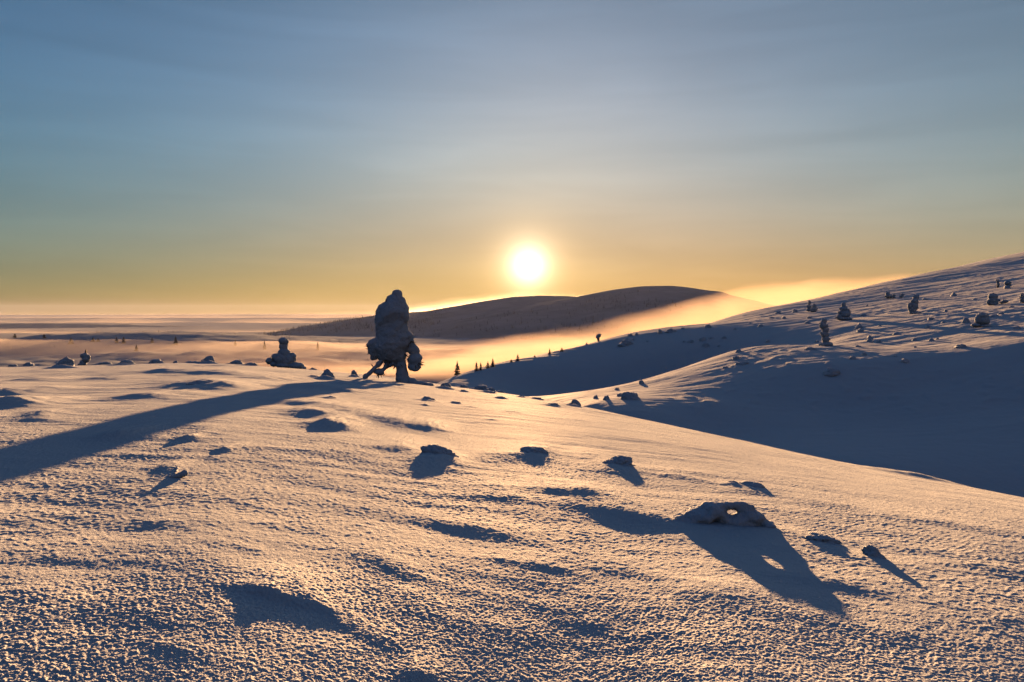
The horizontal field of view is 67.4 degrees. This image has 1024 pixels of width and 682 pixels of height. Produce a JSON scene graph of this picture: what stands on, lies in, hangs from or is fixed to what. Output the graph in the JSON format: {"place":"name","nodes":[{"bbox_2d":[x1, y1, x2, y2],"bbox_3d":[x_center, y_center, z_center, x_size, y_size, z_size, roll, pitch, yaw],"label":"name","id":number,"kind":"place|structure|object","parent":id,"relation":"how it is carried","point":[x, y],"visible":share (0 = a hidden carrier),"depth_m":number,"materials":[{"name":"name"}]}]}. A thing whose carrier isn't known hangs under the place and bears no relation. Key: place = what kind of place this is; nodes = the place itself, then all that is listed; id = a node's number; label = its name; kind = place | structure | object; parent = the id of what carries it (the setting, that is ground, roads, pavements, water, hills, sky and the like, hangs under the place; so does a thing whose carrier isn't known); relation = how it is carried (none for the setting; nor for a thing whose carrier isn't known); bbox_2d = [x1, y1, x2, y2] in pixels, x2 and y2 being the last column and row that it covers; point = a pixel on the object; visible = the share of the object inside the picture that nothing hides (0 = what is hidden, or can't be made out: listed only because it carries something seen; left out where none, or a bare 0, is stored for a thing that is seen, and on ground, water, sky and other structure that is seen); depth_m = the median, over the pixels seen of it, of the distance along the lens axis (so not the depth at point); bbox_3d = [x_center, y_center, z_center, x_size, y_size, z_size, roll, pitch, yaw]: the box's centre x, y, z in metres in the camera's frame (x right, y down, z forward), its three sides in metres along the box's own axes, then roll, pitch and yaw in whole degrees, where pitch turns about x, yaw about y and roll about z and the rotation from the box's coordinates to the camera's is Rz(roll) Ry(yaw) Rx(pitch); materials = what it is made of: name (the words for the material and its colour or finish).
{"place":"outdoors","nodes":[
{"label":"outdoors","id":0,"kind":"place"},
{"bbox_2d":[0,323,206,328],"bbox_3d":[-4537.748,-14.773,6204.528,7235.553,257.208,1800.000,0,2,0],"label":"wooded fell","id":1,"kind":"structure","parent":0,"point":[30,325],"depth_m":6079.84,"materials":[{"name":"grey"}]},
{"bbox_2d":[0,314,596,383],"bbox_3d":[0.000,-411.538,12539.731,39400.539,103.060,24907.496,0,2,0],"label":"valley ground","id":2,"kind":"structure","parent":0,"point":[49,350],"depth_m":1473.59,"materials":[{"name":"white snow"}]},
{"bbox_2d":[0,330,538,382],"bbox_3d":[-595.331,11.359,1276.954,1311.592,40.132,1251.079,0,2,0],"label":"rimed forest","id":3,"kind":"object","parent":2,"relation":"on","point":[242,342],"visible":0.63,"depth_m":1448.48,"materials":[{"name":"white wood"}]},
{"bbox_2d":[266,296,573,335],"bbox_3d":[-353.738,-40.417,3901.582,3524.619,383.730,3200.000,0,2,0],"label":"fell","id":4,"kind":"structure","parent":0,"point":[462,311],"depth_m":3477.87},
{"bbox_2d":[255,289,680,339],"bbox_3d":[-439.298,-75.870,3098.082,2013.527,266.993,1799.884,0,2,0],"label":"fell forest","id":5,"kind":"object","parent":4,"relation":"on","point":[439,321],"visible":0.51,"depth_m":3137.56,"materials":[{"name":"plant"}]},
{"bbox_2d":[0,360,1023,681],"bbox_3d":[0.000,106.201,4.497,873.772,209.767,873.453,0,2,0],"label":"snow ground","id":6,"kind":"structure","parent":0,"point":[296,526],"depth_m":5.65,"materials":[{"name":"white snow"}]},
{"bbox_2d":[23,362,33,366],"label":"snow lump","id":7,"kind":"object","parent":6,"relation":"on","point":[28,364],"visible":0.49,"depth_m":43.23,"materials":[{"name":"white snow"}]},
{"bbox_2d":[52,356,74,366],"bbox_3d":[-22.318,1.154,38.008,1.371,0.822,0.984,0,2,0],"label":"snow lump","id":8,"kind":"object","parent":6,"relation":"on","point":[66,360],"visible":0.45,"depth_m":37.92,"materials":[{"name":"white snow"}]},
{"bbox_2d":[78,349,90,365],"bbox_3d":[-24.304,0.948,43.650,0.721,0.968,0.490,0,2,0],"label":"snow laden tree","id":9,"kind":"object","parent":6,"relation":"on","point":[85,356],"visible":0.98,"depth_m":43.50,"materials":[{"name":"white snow"}]},
{"bbox_2d":[95,362,111,364],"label":"snow lump","id":10,"kind":"object","parent":6,"relation":"on","point":[100,363],"visible":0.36,"depth_m":43.55,"materials":[{"name":"white snow"}]},
{"bbox_2d":[118,360,134,363],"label":"snow lump","id":11,"kind":"object","parent":6,"relation":"on","point":[125,361],"visible":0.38,"depth_m":41.81,"materials":[{"name":"white snow"}]},
{"bbox_2d":[148,359,162,363],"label":"snow lump","id":12,"kind":"object","parent":6,"relation":"on","point":[154,361],"visible":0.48,"depth_m":43.56,"materials":[{"name":"white snow"}]},
{"bbox_2d":[168,466,187,477],"bbox_3d":[-3.061,1.200,7.062,0.281,0.091,0.438,0,2,0],"label":"buried branch","id":13,"kind":"object","parent":6,"relation":"on","point":[181,474],"visible":0.84,"depth_m":6.89,"materials":[{"name":"white"}]},
{"bbox_2d":[186,380,213,384],"bbox_3d":[-6.560,0.968,16.466,1.208,0.278,0.915,0,2,0],"label":"snow lump","id":14,"kind":"object","parent":6,"relation":"on","point":[199,382],"visible":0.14,"depth_m":16.32,"materials":[{"name":"white snow"}]},
{"bbox_2d":[201,356,214,361],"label":"snow lump","id":15,"kind":"object","parent":6,"relation":"on","point":[207,358],"visible":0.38,"depth_m":43.56,"materials":[{"name":"white snow"}]},
{"bbox_2d":[230,360,242,363],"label":"snow lump","id":16,"kind":"object","parent":6,"relation":"on","point":[236,362],"visible":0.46,"depth_m":43.38,"materials":[{"name":"white snow"}]},
{"bbox_2d":[245,362,257,365],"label":"snow lump","id":17,"kind":"object","parent":6,"relation":"on","point":[252,364],"visible":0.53,"depth_m":43.23,"materials":[{"name":"white snow"}]},
{"bbox_2d":[265,337,306,368],"bbox_3d":[-12.686,0.718,43.064,2.297,1.859,1.040,0,2,0],"label":"snow laden tree","id":18,"kind":"object","parent":6,"relation":"on","point":[284,357],"visible":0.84,"depth_m":42.80,"materials":[{"name":"white snow"}]},
{"bbox_2d":[321,369,334,377],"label":"snow lump","id":19,"kind":"object","parent":6,"relation":"on","point":[327,372],"visible":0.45,"depth_m":25.55,"materials":[{"name":"white snow"}]},
{"bbox_2d":[363,289,433,385],"bbox_3d":[-4.252,-0.007,28.812,2.617,3.849,1.158,0,2,0],"label":"snow laden tree","id":20,"kind":"object","parent":6,"relation":"on","point":[391,344],"visible":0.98,"depth_m":28.52,"materials":[{"name":"white snow"}]},
{"bbox_2d":[421,396,436,400],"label":"snow lump","id":21,"kind":"object","parent":6,"relation":"on","point":[426,397],"visible":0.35,"depth_m":18.08,"materials":[{"name":"white snow"}]},
{"bbox_2d":[420,444,458,457],"bbox_3d":[-0.868,1.403,9.314,0.602,0.304,0.445,0,2,0],"label":"snow lump","id":22,"kind":"object","parent":6,"relation":"on","point":[434,448],"visible":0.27,"depth_m":9.26,"materials":[{"name":"white snow"}]},
{"bbox_2d":[440,382,450,387],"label":"snow lump","id":23,"kind":"object","parent":6,"relation":"on","point":[446,384],"visible":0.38,"depth_m":28.59,"materials":[{"name":"white snow"}]},
{"bbox_2d":[474,385,487,389],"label":"snow lump","id":24,"kind":"object","parent":6,"relation":"on","point":[482,387],"visible":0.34,"depth_m":35.68,"materials":[{"name":"white snow"}]},
{"bbox_2d":[520,446,547,453],"bbox_3d":[0.276,1.488,10.138,0.554,0.179,0.466,-1,3,-26],"label":"snow lump","id":25,"kind":"object","parent":6,"relation":"on","point":[527,449],"visible":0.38,"depth_m":10.11,"materials":[{"name":"white snow"}]},
{"bbox_2d":[569,399,580,405],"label":"snow lump","id":26,"kind":"object","parent":6,"relation":"on","point":[575,401],"visible":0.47,"depth_m":27.75,"materials":[{"name":"white snow"}]},
{"bbox_2d":[604,455,635,465],"bbox_3d":[1.320,1.568,9.749,0.578,0.221,0.537,1,3,22],"label":"snow lump","id":27,"kind":"object","parent":6,"relation":"on","point":[622,460],"visible":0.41,"depth_m":9.68,"materials":[{"name":"white snow"}]},
{"bbox_2d":[672,501,775,527],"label":"snow arch","id":28,"kind":"structure","parent":6,"relation":"on","point":[709,512],"depth_m":6.79,"materials":[{"name":"white snow"}]},
{"bbox_2d":[739,481,764,487],"bbox_3d":[2.770,1.695,9.015,0.390,0.094,0.321,0,2,0],"label":"snow lump","id":29,"kind":"object","parent":6,"relation":"on","point":[754,484],"visible":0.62,"depth_m":8.97,"materials":[{"name":"white snow"}]},
{"bbox_2d":[803,532,840,544],"bbox_3d":[2.596,1.675,6.514,0.359,0.092,0.269,0,2,0],"label":"snow lump","id":30,"kind":"object","parent":6,"relation":"on","point":[816,536],"visible":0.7,"depth_m":6.44,"materials":[{"name":"white snow"}]},
{"bbox_2d":[861,544,886,558],"bbox_3d":[2.862,1.690,6.110,0.223,0.145,0.187,0,2,0],"label":"snow lump","id":31,"kind":"object","parent":6,"relation":"on","point":[871,550],"visible":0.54,"depth_m":6.07,"materials":[{"name":"white snow"}]},
{"bbox_2d":[0,0,1023,314],"label":"sky","id":32,"kind":"structure","parent":0,"point":[158,157],"materials":[{"name":"blue"}]},
{"bbox_2d":[409,286,773,339],"bbox_3d":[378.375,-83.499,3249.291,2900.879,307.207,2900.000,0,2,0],"label":"rounded fell","id":33,"kind":"structure","parent":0,"point":[699,306],"depth_m":2612.15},
{"bbox_2d":[437,252,1023,496],"bbox_3d":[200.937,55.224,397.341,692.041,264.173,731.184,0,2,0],"label":"hillside","id":34,"kind":"structure","parent":0,"point":[941,407],"depth_m":113.11,"materials":[{"name":"white snow"}]},
{"bbox_2d":[453,361,459,375],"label":"spruce tree","id":35,"kind":"object","parent":34,"relation":"on","point":[457,369],"visible":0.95,"depth_m":186.20,"materials":[{"name":"green plant"}]},
{"bbox_2d":[617,339,633,346],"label":"snow crusted shrub","id":36,"kind":"object","parent":34,"relation":"on","point":[625,342],"visible":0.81,"depth_m":204.15,"materials":[{"name":"white snow"}]},
{"bbox_2d":[621,392,639,399],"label":"snow crusted shrub","id":37,"kind":"object","parent":34,"relation":"on","point":[629,396],"visible":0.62,"depth_m":99.91,"materials":[{"name":"white snow"}]},
{"bbox_2d":[664,328,675,332],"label":"snow crusted shrub","id":38,"kind":"object","parent":34,"relation":"on","point":[670,330],"visible":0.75,"depth_m":212.10,"materials":[{"name":"white snow"}]},
{"bbox_2d":[731,356,741,360],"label":"snow crusted shrub","id":39,"kind":"object","parent":34,"relation":"on","point":[736,358],"visible":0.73,"depth_m":131.36,"materials":[{"name":"white snow"}]},
{"bbox_2d":[735,361,748,364],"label":"snow crusted shrub","id":40,"kind":"object","parent":34,"relation":"on","point":[742,363],"visible":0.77,"depth_m":124.42,"materials":[{"name":"white snow"}]},
{"bbox_2d":[806,300,810,310],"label":"snow laden tree","id":41,"kind":"object","parent":34,"relation":"on","point":[808,306],"visible":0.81,"depth_m":247.18,"materials":[{"name":"white snow"}]},
{"bbox_2d":[804,347,817,349],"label":"snow crusted shrub","id":42,"kind":"object","parent":34,"relation":"on","point":[809,348],"visible":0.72,"depth_m":130.44,"materials":[{"name":"white snow"}]},
{"bbox_2d":[810,303,817,311],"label":"snow laden tree","id":43,"kind":"object","parent":34,"relation":"on","point":[813,308],"visible":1,"depth_m":241.18,"materials":[{"name":"white snow"}]},
{"bbox_2d":[818,318,832,345],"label":"snow laden tree","id":44,"kind":"object","parent":34,"relation":"on","point":[823,325],"visible":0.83,"depth_m":140.30,"materials":[{"name":"white snow"}]},
{"bbox_2d":[821,368,840,376],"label":"snow crusted shrub","id":45,"kind":"object","parent":34,"relation":"on","point":[831,372],"visible":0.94,"depth_m":108.89,"materials":[{"name":"white snow"}]},
{"bbox_2d":[835,302,851,319],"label":"snow laden tree","id":46,"kind":"object","parent":34,"relation":"on","point":[844,312],"visible":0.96,"depth_m":199.10,"materials":[{"name":"white snow"}]},
{"bbox_2d":[884,292,892,297],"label":"snow laden tree","id":47,"kind":"object","parent":34,"relation":"on","point":[888,295],"visible":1,"depth_m":259.90,"materials":[{"name":"white snow"}]},
{"bbox_2d":[899,358,908,362],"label":"snow crusted shrub","id":48,"kind":"object","parent":34,"relation":"on","point":[904,360],"visible":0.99,"depth_m":113.69,"materials":[{"name":"white snow"}]},
{"bbox_2d":[907,294,920,313],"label":"snow laden tree","id":49,"kind":"object","parent":34,"relation":"on","point":[912,305],"visible":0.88,"depth_m":191.84,"materials":[{"name":"white snow"}]},
{"bbox_2d":[953,344,967,347],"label":"snow crusted shrub","id":50,"kind":"object","parent":34,"relation":"on","point":[960,346],"visible":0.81,"depth_m":121.62,"materials":[{"name":"white snow"}]},
{"bbox_2d":[962,318,969,322],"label":"snow crusted shrub","id":51,"kind":"object","parent":34,"relation":"on","point":[965,320],"visible":0.59,"depth_m":156.11,"materials":[{"name":"white snow"}]},
{"bbox_2d":[971,312,991,326],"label":"snow laden tree","id":52,"kind":"object","parent":34,"relation":"on","point":[981,319],"visible":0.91,"depth_m":147.76,"materials":[{"name":"white snow"}]},
{"bbox_2d":[986,293,1000,304],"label":"snow laden tree","id":53,"kind":"object","parent":34,"relation":"on","point":[992,299],"visible":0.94,"depth_m":187.41,"materials":[{"name":"white snow"}]},
{"bbox_2d":[1004,281,1011,285],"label":"snow laden tree","id":54,"kind":"object","parent":34,"relation":"on","point":[1006,283],"visible":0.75,"depth_m":239.60,"materials":[{"name":"white snow"}]},
{"bbox_2d":[1019,293,1023,302],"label":"snow laden tree","id":55,"kind":"object","parent":34,"relation":"on","point":[1021,297],"visible":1,"depth_m":183.34,"materials":[{"name":"white snow"}]}
]}

